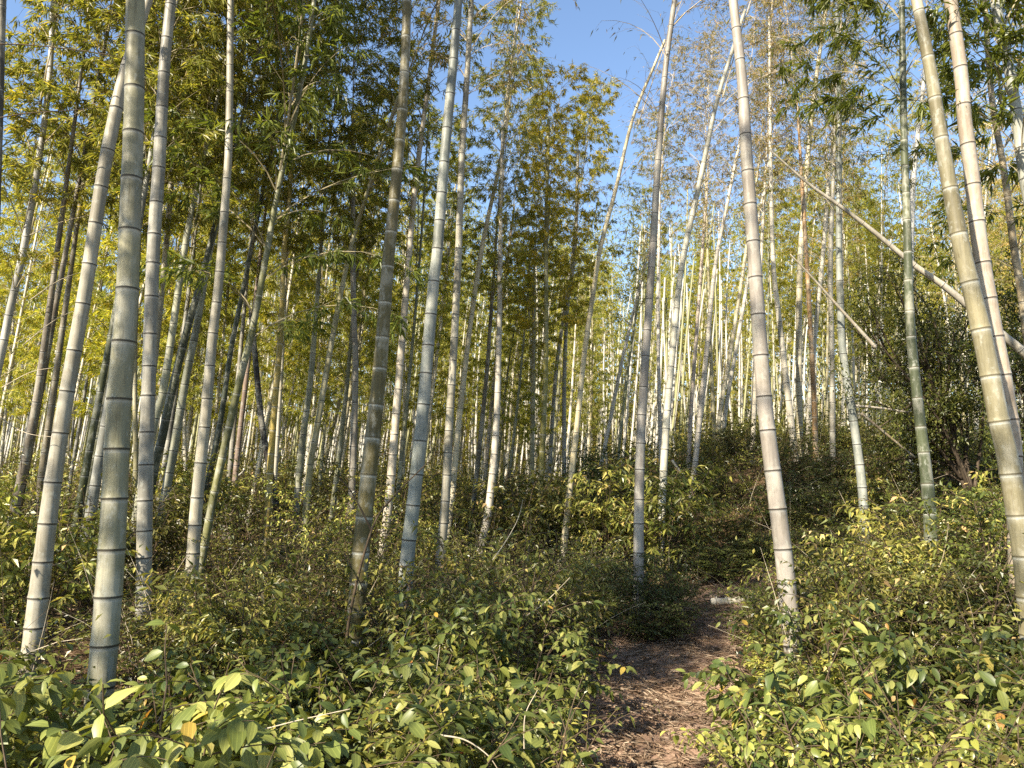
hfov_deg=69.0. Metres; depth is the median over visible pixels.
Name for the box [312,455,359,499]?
shrub
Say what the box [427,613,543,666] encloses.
shrub
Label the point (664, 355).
distant bamboo
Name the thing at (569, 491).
bamboo
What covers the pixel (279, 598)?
shrub
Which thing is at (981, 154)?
bamboo
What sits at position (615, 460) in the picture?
shrub
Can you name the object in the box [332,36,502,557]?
bamboo
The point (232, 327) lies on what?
bamboo
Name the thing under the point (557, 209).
bamboo
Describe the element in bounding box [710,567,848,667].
shrub
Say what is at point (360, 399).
bamboo
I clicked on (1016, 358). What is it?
tree
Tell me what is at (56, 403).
bamboo
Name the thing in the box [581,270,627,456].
bamboo
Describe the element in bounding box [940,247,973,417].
bamboo
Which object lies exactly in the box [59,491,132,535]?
shrub
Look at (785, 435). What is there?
shrub
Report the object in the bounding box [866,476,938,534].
shrub
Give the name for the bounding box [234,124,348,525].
bamboo
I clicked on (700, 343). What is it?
bamboo
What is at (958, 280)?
bamboo
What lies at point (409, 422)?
bamboo
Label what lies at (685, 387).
bamboo
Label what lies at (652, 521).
shrub
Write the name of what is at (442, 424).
bamboo
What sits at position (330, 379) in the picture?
bamboo
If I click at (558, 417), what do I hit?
bamboo
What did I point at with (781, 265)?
bamboo
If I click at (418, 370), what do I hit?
bamboo
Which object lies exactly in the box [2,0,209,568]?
bamboo
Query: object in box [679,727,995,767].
shrub
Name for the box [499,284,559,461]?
bamboo
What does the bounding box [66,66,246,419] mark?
bamboo
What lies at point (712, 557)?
shrub
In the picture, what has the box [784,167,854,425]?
bamboo
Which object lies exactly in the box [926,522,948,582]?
dead stem
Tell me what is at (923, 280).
bamboo
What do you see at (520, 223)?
bamboo
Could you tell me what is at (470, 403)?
bamboo
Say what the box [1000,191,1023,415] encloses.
bamboo
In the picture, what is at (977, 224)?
bamboo
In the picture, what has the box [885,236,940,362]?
bamboo
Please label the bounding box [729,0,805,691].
bamboo
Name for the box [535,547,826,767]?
path
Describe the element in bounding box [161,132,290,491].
bamboo
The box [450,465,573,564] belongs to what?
shrub
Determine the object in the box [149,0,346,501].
bamboo
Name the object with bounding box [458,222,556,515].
bamboo
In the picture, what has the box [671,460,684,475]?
fallen bamboo
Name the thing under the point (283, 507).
shrub
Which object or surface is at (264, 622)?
undergrowth
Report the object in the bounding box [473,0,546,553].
bamboo
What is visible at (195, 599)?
shrub
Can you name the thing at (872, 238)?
bamboo
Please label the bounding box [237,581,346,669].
shrub
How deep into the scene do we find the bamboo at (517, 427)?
28.04 m
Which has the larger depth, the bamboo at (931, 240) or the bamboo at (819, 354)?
the bamboo at (931, 240)
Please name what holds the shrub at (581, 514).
on the ground
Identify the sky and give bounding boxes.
[0,0,1023,411]
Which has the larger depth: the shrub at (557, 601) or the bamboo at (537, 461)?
the bamboo at (537, 461)
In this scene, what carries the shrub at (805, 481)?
on the ground
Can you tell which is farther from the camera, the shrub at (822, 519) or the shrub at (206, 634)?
the shrub at (822, 519)
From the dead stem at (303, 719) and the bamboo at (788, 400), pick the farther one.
the bamboo at (788, 400)
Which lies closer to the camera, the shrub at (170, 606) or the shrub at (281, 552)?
the shrub at (170, 606)
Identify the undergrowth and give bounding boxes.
[0,311,1023,539]
[0,392,1023,767]
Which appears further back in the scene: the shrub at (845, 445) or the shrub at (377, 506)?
the shrub at (845, 445)
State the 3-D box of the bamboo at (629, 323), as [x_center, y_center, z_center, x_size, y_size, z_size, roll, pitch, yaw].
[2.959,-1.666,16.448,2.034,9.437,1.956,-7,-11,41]
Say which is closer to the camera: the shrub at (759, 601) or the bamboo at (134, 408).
the shrub at (759, 601)
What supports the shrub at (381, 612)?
on the ground
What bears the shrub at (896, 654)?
on the ground
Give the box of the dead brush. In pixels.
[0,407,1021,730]
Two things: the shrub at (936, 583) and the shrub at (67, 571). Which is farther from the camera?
the shrub at (67, 571)
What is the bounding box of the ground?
[0,400,1023,766]
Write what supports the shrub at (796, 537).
on the ground
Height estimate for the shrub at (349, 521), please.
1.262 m
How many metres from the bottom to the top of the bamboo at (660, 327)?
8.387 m
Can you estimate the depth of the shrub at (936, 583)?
4.92 m
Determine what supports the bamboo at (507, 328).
on the ground
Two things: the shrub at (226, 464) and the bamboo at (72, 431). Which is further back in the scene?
the bamboo at (72, 431)
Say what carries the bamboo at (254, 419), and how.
on the ground
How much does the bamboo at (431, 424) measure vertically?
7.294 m
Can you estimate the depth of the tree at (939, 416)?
9.49 m
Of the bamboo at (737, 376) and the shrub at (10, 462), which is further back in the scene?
the bamboo at (737, 376)
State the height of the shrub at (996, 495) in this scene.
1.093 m
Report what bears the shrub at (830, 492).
on the ground
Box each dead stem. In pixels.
[264,709,349,728]
[324,459,370,529]
[344,450,440,644]
[441,734,496,767]
[492,501,522,559]
[523,690,537,752]
[526,584,563,615]
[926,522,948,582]
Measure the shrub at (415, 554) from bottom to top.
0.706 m
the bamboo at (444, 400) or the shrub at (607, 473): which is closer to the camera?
the shrub at (607, 473)
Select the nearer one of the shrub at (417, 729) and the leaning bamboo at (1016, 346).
the shrub at (417, 729)
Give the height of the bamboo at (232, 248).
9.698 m
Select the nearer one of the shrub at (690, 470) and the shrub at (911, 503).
the shrub at (911, 503)
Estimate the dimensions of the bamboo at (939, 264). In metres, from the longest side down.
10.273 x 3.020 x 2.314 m
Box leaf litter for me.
[0,452,1023,767]
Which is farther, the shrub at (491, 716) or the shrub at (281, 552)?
the shrub at (281, 552)
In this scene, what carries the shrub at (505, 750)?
on the ground
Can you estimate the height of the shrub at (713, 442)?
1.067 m
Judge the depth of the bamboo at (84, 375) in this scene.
34.05 m
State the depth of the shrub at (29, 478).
7.68 m
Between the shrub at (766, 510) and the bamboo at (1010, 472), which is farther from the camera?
the shrub at (766, 510)
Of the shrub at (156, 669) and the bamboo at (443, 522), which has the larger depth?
the bamboo at (443, 522)
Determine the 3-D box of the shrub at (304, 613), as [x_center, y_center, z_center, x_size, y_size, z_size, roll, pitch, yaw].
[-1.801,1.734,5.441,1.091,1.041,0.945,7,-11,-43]
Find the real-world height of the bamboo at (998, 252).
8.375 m
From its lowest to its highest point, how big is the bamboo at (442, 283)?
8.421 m
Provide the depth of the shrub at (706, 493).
12.23 m
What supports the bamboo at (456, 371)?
on the ground
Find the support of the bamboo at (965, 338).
on the ground
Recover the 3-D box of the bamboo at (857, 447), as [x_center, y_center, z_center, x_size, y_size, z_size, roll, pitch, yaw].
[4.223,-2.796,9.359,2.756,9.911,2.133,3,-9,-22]
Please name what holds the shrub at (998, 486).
on the ground
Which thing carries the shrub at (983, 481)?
on the ground
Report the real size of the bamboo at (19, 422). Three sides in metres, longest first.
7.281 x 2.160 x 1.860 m
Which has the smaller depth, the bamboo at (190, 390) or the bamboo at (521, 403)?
the bamboo at (190, 390)
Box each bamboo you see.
[0,0,118,387]
[0,0,148,436]
[0,108,1023,489]
[0,114,116,412]
[0,117,75,430]
[0,118,96,423]
[0,146,72,478]
[0,154,19,388]
[0,257,32,402]
[0,301,40,449]
[0,350,22,446]
[1,249,21,423]
[2,0,197,564]
[2,0,202,530]
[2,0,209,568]
[5,208,90,476]
[7,261,82,482]
[8,281,56,462]
[9,0,281,534]
[9,232,91,450]
[17,0,152,681]
[28,41,192,524]
[29,243,105,473]
[33,0,293,589]
[33,134,181,429]
[36,328,81,438]
[41,254,84,429]
[47,88,166,495]
[47,257,109,475]
[54,0,263,187]
[58,0,201,512]
[59,274,106,449]
[62,232,157,415]
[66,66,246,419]
[68,258,115,417]
[71,0,234,602]
[75,0,145,765]
[84,0,293,373]
[87,132,255,372]
[97,104,239,403]
[105,23,254,484]
[106,95,277,484]
[110,0,434,598]
[114,13,245,511]
[121,0,309,580]
[133,0,175,638]
[137,58,251,511]
[138,152,262,470]
[140,155,245,470]
[141,152,273,418]
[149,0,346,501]
[154,0,335,557]
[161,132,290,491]
[178,105,282,437]
[180,0,233,625]
[182,326,228,438]
[187,2,316,538]
[191,0,349,538]
[192,0,376,514]
[196,273,246,400]
[210,33,336,537]
[214,256,274,402]
[215,211,294,473]
[215,267,260,459]
[225,225,324,436]
[230,321,268,447]
[232,0,390,558]
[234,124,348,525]
[234,275,292,476]
[238,211,312,494]
[248,218,332,486]
[248,309,283,546]
[250,0,401,546]
[251,273,320,479]
[257,233,344,464]
[257,295,314,454]
[267,97,383,502]
[267,257,304,472]
[279,144,361,517]
[283,0,418,554]
[283,86,441,544]
[285,277,330,464]
[294,116,423,508]
[294,264,341,458]
[298,0,492,567]
[303,74,410,523]
[307,311,338,448]
[320,236,405,482]
[326,291,366,408]
[327,242,376,478]
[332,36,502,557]
[333,329,365,432]
[343,0,411,692]
[343,223,397,428]
[355,0,515,563]
[358,269,419,483]
[359,311,400,433]
[362,187,428,489]
[364,257,417,431]
[366,111,431,382]
[378,0,579,597]
[384,182,474,417]
[387,310,422,463]
[389,194,475,438]
[393,239,446,402]
[394,103,488,464]
[396,0,462,650]
[412,305,459,464]
[416,223,496,420]
[417,358,447,475]
[431,315,474,472]
[432,279,467,473]
[435,237,496,458]
[435,286,479,408]
[436,314,466,421]
[444,312,486,477]
[445,0,558,544]
[447,0,561,557]
[455,302,479,416]
[458,49,572,526]
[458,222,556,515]
[464,332,494,429]
[464,332,494,431]
[465,276,491,471]
[466,297,520,499]
[469,305,515,480]
[472,222,581,535]
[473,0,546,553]
[474,311,516,482]
[478,101,583,543]
[480,310,529,487]
[484,303,540,493]
[488,295,523,483]
[490,60,599,557]
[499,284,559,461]
[500,297,539,506]
[504,290,541,479]
[505,353,538,474]
[517,297,557,483]
[520,243,571,476]
[523,325,572,479]
[524,239,598,478]
[526,79,633,514]
[531,70,622,498]
[537,322,578,469]
[538,265,615,449]
[546,279,603,471]
[548,238,578,430]
[548,242,621,472]
[548,309,601,470]
[556,277,621,465]
[559,0,706,565]
[559,276,620,440]
[566,279,618,473]
[567,284,605,477]
[578,0,729,632]
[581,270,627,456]
[594,108,688,490]
[594,243,639,462]
[605,305,654,434]
[607,332,639,449]
[611,114,684,477]
[619,319,655,458]
[620,37,712,472]
[631,274,668,402]
[632,0,835,575]
[632,267,679,400]
[638,218,697,408]
[649,259,688,409]
[649,262,676,461]
[649,272,686,394]
[670,10,739,459]
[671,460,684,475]
[674,279,709,391]
[678,313,715,405]
[679,256,722,426]
[680,17,737,467]
[682,0,799,506]
[683,247,734,436]
[695,267,737,391]
[704,238,747,381]
[710,596,751,605]
[713,292,750,397]
[716,1,812,464]
[716,19,798,457]
[716,139,820,352]
[719,39,815,456]
[722,268,753,429]
[724,161,788,334]
[724,317,750,412]
[724,329,750,420]
[725,0,858,461]
[725,0,940,557]
[725,286,751,435]
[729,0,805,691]
[732,0,817,460]
[742,202,796,425]
[749,185,824,429]
[755,1,905,456]
[762,188,821,426]
[763,245,795,432]
[765,237,807,390]
[766,157,850,418]
[769,149,1023,358]
[770,0,1023,582]
[771,273,802,388]
[773,0,891,453]
[776,71,883,431]
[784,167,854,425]
[789,0,889,461]
[789,183,860,359]
[790,254,876,348]
[803,59,875,435]
[806,295,838,398]
[812,226,867,427]
[815,160,899,421]
[818,224,894,417]
[820,0,1023,345]
[825,221,885,417]
[833,196,879,339]
[833,245,883,407]
[835,257,885,389]
[844,187,915,425]
[847,51,928,421]
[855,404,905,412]
[856,96,948,373]
[857,268,889,418]
[860,269,897,372]
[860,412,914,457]
[865,0,979,492]
[872,190,954,348]
[877,68,1013,429]
[878,247,922,412]
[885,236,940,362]
[902,252,942,369]
[906,0,1023,203]
[911,0,1023,648]
[915,228,952,366]
[916,188,966,390]
[916,235,951,358]
[916,255,954,385]
[919,260,968,389]
[923,127,1022,382]
[933,7,1023,439]
[934,105,1021,415]
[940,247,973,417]
[943,0,1023,668]
[947,230,1010,340]
[947,287,973,422]
[969,202,1023,344]
[982,85,1023,435]
[983,130,1023,311]
[983,179,1017,329]
[989,183,1023,310]
[991,88,1023,267]
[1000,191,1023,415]
[1003,107,1023,226]
[1009,145,1023,314]
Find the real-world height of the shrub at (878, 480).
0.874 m
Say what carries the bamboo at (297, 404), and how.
on the ground
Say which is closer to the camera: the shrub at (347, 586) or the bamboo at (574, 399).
the shrub at (347, 586)
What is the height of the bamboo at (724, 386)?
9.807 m
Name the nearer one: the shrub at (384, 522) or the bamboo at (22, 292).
the shrub at (384, 522)
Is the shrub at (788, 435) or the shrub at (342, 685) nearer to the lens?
the shrub at (342, 685)
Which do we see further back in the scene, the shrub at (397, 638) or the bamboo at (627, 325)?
the bamboo at (627, 325)
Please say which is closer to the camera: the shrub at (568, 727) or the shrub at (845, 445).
the shrub at (568, 727)
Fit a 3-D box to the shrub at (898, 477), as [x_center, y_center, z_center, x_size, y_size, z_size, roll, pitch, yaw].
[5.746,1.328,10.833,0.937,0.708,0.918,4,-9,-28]
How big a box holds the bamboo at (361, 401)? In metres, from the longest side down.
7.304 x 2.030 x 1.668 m
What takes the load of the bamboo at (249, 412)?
on the ground
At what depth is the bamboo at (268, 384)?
22.71 m
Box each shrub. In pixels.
[0,435,39,484]
[0,447,81,572]
[0,455,16,503]
[0,467,36,521]
[0,471,31,517]
[0,484,52,602]
[0,492,139,636]
[0,553,32,607]
[0,613,91,659]
[0,619,360,767]
[0,640,60,748]
[0,651,122,767]
[0,654,80,767]
[0,698,168,767]
[1,437,42,491]
[1,479,32,503]
[1,532,79,612]
[2,481,100,528]
[4,449,132,516]
[4,477,160,540]
[20,482,165,612]
[23,590,184,654]
[35,671,218,767]
[45,678,339,767]
[53,551,95,590]
[58,479,208,587]
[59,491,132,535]
[65,445,211,520]
[65,481,176,537]
[66,583,215,716]
[73,571,249,677]
[76,702,365,767]
[83,587,212,633]
[91,645,289,762]
[101,468,192,540]
[123,576,227,615]
[124,654,394,767]
[128,446,190,505]
[131,444,208,490]
[133,549,330,697]
[136,567,275,652]
[138,586,310,677]
[143,627,321,718]
[152,553,231,595]
[153,468,259,558]
[155,449,254,535]
[156,505,248,572]
[172,454,258,526]
[176,447,257,489]
[179,533,284,622]
[187,525,292,589]
[190,451,256,501]
[193,636,448,765]
[194,548,348,664]
[207,434,320,528]
[207,471,277,538]
[211,501,323,616]
[211,523,296,580]
[212,566,330,653]
[217,521,351,629]
[218,491,284,554]
[221,636,359,726]
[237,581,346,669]
[238,491,329,569]
[241,707,473,767]
[242,430,306,495]
[243,468,329,539]
[249,480,400,586]
[252,520,353,602]
[266,663,504,767]
[276,649,399,710]
[277,478,320,508]
[280,611,436,733]
[286,467,358,533]
[288,597,396,673]
[295,556,440,662]
[298,520,403,618]
[306,456,458,571]
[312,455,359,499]
[312,496,400,566]
[312,562,397,598]
[319,533,479,659]
[324,650,526,767]
[328,475,405,534]
[330,490,435,589]
[331,578,438,651]
[337,637,459,708]
[341,466,428,532]
[341,581,467,675]
[341,624,581,767]
[349,701,552,767]
[356,460,408,505]
[366,520,558,667]
[371,675,598,767]
[376,569,554,709]
[383,527,434,579]
[391,538,471,601]
[402,673,659,767]
[407,585,602,723]
[412,531,606,711]
[412,594,448,635]
[414,517,558,597]
[415,507,486,570]
[419,485,461,532]
[421,502,627,700]
[424,661,595,767]
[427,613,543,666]
[428,458,550,554]
[431,479,495,537]
[436,550,500,593]
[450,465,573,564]
[459,503,540,570]
[460,454,558,548]
[472,528,593,655]
[474,622,636,730]
[491,572,590,659]
[497,483,577,554]
[501,556,624,676]
[529,484,582,545]
[535,458,653,563]
[535,527,614,596]
[551,478,612,555]
[552,442,645,542]
[554,558,649,644]
[560,531,632,578]
[562,561,626,590]
[576,436,671,533]
[579,459,649,499]
[585,485,633,552]
[594,542,688,627]
[599,447,750,576]
[605,594,715,644]
[611,458,719,540]
[619,550,717,635]
[653,460,714,491]
[660,689,1023,767]
[667,462,724,495]
[670,542,774,586]
[672,441,720,469]
[675,659,870,767]
[678,543,754,571]
[679,471,741,503]
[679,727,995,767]
[683,601,922,767]
[685,490,743,541]
[689,537,762,571]
[691,425,731,463]
[696,415,746,469]
[696,500,756,548]
[698,450,765,511]
[702,577,838,637]
[708,417,778,471]
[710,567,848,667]
[715,592,922,766]
[716,429,749,450]
[724,416,760,449]
[726,532,805,565]
[729,481,829,522]
[732,440,783,479]
[734,508,808,559]
[734,675,968,767]
[735,633,857,707]
[741,556,940,691]
[745,533,821,544]
[748,431,835,491]
[754,421,817,460]
[754,527,877,600]
[754,697,1023,767]
[755,522,854,577]
[757,414,795,443]
[776,424,811,453]
[776,424,812,444]
[779,445,830,469]
[782,466,843,514]
[784,471,880,547]
[787,622,1019,767]
[789,507,872,537]
[792,524,938,598]
[793,400,847,454]
[793,449,855,505]
[795,534,992,686]
[795,551,879,581]
[796,517,1013,665]
[796,537,965,670]
[799,441,887,499]
[800,517,878,549]
[804,581,965,707]
[805,485,1004,607]
[811,412,849,448]
[814,562,1021,745]
[816,482,896,511]
[818,426,861,453]
[819,448,904,480]
[820,425,876,447]
[822,557,1017,691]
[828,464,901,522]
[830,657,1023,767]
[835,409,890,446]
[837,485,1006,565]
[843,518,940,562]
[844,425,898,461]
[845,560,993,693]
[861,423,914,456]
[862,623,1023,767]
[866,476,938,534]
[866,503,923,553]
[868,689,1023,767]
[880,458,955,511]
[881,454,935,498]
[883,552,1021,703]
[884,471,1009,641]
[889,563,1019,683]
[901,540,1020,666]
[906,647,1023,767]
[912,601,1023,735]
[920,482,1005,552]
[931,441,990,461]
[940,465,1001,511]
[949,419,990,439]
[949,456,1000,495]
[957,428,991,445]
[957,515,1007,583]
[958,463,1005,554]
[959,433,1023,462]
[969,453,997,482]
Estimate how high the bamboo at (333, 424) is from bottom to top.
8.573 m
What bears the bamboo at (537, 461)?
on the ground
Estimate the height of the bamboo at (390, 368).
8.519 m
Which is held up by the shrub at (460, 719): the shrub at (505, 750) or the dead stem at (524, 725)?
the dead stem at (524, 725)
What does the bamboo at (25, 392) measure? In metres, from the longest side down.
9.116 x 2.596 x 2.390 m
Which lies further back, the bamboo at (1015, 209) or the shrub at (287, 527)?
the bamboo at (1015, 209)
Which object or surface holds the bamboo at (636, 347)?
on the ground
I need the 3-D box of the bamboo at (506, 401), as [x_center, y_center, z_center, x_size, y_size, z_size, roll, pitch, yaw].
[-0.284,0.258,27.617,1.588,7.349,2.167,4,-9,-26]
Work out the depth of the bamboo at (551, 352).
24.00 m
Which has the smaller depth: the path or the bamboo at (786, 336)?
the path
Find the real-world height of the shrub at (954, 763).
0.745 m
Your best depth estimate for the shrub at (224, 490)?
9.26 m
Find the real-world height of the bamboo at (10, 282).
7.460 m
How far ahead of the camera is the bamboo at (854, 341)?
29.97 m
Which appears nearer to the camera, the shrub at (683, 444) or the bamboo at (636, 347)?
the shrub at (683, 444)
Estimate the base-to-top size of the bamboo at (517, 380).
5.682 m
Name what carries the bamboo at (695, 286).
on the ground
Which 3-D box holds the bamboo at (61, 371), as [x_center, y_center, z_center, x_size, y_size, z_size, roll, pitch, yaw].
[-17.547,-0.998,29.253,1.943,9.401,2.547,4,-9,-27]
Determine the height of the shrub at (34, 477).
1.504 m
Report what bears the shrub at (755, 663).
on the ground
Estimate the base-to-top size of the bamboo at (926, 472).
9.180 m
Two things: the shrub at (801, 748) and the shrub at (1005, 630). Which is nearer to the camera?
the shrub at (801, 748)
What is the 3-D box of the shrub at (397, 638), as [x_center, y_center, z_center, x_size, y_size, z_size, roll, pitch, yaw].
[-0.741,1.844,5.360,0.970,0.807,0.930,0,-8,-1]
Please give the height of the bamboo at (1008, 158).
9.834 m
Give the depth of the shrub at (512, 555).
9.04 m
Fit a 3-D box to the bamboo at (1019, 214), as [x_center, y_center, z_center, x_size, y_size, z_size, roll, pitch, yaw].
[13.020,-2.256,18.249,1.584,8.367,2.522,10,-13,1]
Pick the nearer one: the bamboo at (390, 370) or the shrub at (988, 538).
the shrub at (988, 538)
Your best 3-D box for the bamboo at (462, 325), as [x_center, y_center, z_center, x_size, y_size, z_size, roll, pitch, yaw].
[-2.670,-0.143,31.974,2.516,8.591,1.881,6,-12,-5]
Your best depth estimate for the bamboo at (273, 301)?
17.27 m
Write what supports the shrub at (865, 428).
on the ground
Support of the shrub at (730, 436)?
on the ground
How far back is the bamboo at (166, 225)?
8.24 m
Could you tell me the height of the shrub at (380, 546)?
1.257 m
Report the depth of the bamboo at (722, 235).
13.45 m
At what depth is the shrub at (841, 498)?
9.79 m
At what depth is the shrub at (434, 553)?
7.67 m
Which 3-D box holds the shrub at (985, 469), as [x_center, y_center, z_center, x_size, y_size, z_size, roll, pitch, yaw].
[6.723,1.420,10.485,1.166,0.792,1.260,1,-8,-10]
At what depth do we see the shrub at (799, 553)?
7.03 m
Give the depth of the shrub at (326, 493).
12.21 m
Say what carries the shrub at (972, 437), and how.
on the ground
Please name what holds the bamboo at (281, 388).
on the ground
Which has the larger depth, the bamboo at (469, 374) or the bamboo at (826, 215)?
the bamboo at (469, 374)
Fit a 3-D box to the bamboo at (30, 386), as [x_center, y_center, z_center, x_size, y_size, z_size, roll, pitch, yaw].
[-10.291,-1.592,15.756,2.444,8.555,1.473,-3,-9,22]
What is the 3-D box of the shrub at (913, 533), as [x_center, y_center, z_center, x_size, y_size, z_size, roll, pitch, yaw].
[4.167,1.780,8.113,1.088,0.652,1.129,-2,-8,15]
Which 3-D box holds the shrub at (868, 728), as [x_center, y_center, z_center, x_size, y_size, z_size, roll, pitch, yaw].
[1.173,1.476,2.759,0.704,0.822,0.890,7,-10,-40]
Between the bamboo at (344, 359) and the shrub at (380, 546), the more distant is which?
the bamboo at (344, 359)
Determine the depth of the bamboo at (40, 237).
12.65 m
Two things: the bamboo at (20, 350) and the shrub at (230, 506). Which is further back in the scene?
the bamboo at (20, 350)
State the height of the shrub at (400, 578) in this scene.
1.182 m
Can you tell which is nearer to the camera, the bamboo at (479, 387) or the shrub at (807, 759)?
the shrub at (807, 759)
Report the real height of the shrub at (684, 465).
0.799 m
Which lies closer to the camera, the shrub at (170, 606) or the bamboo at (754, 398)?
the shrub at (170, 606)
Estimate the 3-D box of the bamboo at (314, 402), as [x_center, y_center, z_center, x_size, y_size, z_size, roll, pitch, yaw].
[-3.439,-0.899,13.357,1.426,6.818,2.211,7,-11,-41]
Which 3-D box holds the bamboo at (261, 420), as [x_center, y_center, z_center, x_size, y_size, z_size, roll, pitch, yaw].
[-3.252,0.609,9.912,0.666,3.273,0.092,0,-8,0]
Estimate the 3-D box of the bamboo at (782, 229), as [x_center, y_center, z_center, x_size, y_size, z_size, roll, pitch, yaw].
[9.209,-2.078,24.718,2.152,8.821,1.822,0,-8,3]
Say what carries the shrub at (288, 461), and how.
on the ground
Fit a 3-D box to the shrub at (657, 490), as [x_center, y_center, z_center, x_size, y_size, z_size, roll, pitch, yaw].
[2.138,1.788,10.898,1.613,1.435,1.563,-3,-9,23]
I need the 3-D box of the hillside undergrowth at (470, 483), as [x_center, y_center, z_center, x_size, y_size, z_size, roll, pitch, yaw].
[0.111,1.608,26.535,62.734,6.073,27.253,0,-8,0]
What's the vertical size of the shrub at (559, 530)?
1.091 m
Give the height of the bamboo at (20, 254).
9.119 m
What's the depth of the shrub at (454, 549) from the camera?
7.25 m
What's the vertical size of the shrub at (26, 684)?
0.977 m
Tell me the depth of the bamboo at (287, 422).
16.81 m
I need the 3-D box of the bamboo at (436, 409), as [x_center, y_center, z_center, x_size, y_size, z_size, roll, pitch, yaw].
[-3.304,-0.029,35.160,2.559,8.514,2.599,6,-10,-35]
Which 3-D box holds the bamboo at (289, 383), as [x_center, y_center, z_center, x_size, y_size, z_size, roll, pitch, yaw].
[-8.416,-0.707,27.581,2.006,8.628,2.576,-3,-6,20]
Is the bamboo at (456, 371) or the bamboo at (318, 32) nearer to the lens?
the bamboo at (318, 32)
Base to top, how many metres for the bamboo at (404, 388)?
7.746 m
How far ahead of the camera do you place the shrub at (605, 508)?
11.46 m
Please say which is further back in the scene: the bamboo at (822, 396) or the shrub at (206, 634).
the bamboo at (822, 396)
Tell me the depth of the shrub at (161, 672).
3.61 m
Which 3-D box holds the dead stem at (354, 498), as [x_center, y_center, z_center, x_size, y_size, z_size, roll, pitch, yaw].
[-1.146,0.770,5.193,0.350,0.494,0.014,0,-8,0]
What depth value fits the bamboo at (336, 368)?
28.55 m
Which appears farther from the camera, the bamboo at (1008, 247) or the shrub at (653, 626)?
the bamboo at (1008, 247)
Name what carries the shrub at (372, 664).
on the ground
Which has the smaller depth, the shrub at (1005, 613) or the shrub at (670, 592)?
the shrub at (1005, 613)
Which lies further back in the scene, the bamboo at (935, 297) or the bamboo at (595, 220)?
the bamboo at (935, 297)
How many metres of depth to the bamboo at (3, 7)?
4.91 m
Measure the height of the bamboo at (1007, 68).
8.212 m
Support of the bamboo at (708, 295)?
on the ground
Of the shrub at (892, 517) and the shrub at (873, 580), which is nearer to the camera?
the shrub at (873, 580)
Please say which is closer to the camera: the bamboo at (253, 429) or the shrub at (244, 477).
the shrub at (244, 477)
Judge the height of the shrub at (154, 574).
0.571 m
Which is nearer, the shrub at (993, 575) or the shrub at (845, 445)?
the shrub at (993, 575)
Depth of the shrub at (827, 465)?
10.33 m
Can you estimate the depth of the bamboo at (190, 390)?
13.08 m
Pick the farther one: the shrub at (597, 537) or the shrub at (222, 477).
the shrub at (222, 477)
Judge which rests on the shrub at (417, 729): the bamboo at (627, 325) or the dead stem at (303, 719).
the dead stem at (303, 719)
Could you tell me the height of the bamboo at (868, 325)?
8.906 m
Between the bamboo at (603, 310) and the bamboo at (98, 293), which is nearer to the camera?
the bamboo at (98, 293)
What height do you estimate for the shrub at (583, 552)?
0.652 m
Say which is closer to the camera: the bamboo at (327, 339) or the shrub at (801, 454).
the shrub at (801, 454)
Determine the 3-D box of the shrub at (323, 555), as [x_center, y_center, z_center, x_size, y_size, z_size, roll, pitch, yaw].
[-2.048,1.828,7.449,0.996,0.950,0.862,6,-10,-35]
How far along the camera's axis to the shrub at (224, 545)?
7.49 m
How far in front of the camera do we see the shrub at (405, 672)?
2.96 m
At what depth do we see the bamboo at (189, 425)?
14.24 m
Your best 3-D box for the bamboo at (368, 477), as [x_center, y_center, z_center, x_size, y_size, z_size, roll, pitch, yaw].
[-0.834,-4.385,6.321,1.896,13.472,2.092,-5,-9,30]
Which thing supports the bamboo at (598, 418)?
on the ground
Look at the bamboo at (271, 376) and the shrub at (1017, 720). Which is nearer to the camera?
the shrub at (1017, 720)
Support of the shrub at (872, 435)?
on the ground
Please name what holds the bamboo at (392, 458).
on the ground
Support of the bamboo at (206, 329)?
on the ground
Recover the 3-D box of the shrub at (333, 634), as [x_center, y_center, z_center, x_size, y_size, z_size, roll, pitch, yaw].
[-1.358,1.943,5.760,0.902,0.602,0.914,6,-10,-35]
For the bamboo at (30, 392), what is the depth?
16.68 m
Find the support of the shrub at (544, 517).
on the ground
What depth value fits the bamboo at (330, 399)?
30.39 m
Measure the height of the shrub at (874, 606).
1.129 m
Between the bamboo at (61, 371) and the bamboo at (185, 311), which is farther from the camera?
the bamboo at (61, 371)
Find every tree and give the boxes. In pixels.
[809,242,1023,546]
[952,241,1023,502]
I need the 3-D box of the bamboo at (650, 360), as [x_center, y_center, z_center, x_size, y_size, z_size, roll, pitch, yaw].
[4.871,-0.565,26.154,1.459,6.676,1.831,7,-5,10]
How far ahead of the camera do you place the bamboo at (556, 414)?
18.97 m
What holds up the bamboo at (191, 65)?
on the ground
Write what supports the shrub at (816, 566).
on the ground
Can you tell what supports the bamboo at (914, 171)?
on the ground
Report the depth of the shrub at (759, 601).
6.58 m
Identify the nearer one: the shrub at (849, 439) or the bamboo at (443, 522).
the bamboo at (443, 522)
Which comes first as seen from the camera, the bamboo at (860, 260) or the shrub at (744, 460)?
the shrub at (744, 460)
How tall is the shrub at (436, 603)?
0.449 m
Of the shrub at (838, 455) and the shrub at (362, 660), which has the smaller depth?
the shrub at (362, 660)
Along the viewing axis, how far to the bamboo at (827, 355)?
16.95 m
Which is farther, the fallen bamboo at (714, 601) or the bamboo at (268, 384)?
the bamboo at (268, 384)
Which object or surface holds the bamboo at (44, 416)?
on the ground
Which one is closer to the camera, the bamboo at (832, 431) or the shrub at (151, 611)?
the shrub at (151, 611)
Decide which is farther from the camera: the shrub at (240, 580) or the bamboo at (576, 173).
the bamboo at (576, 173)

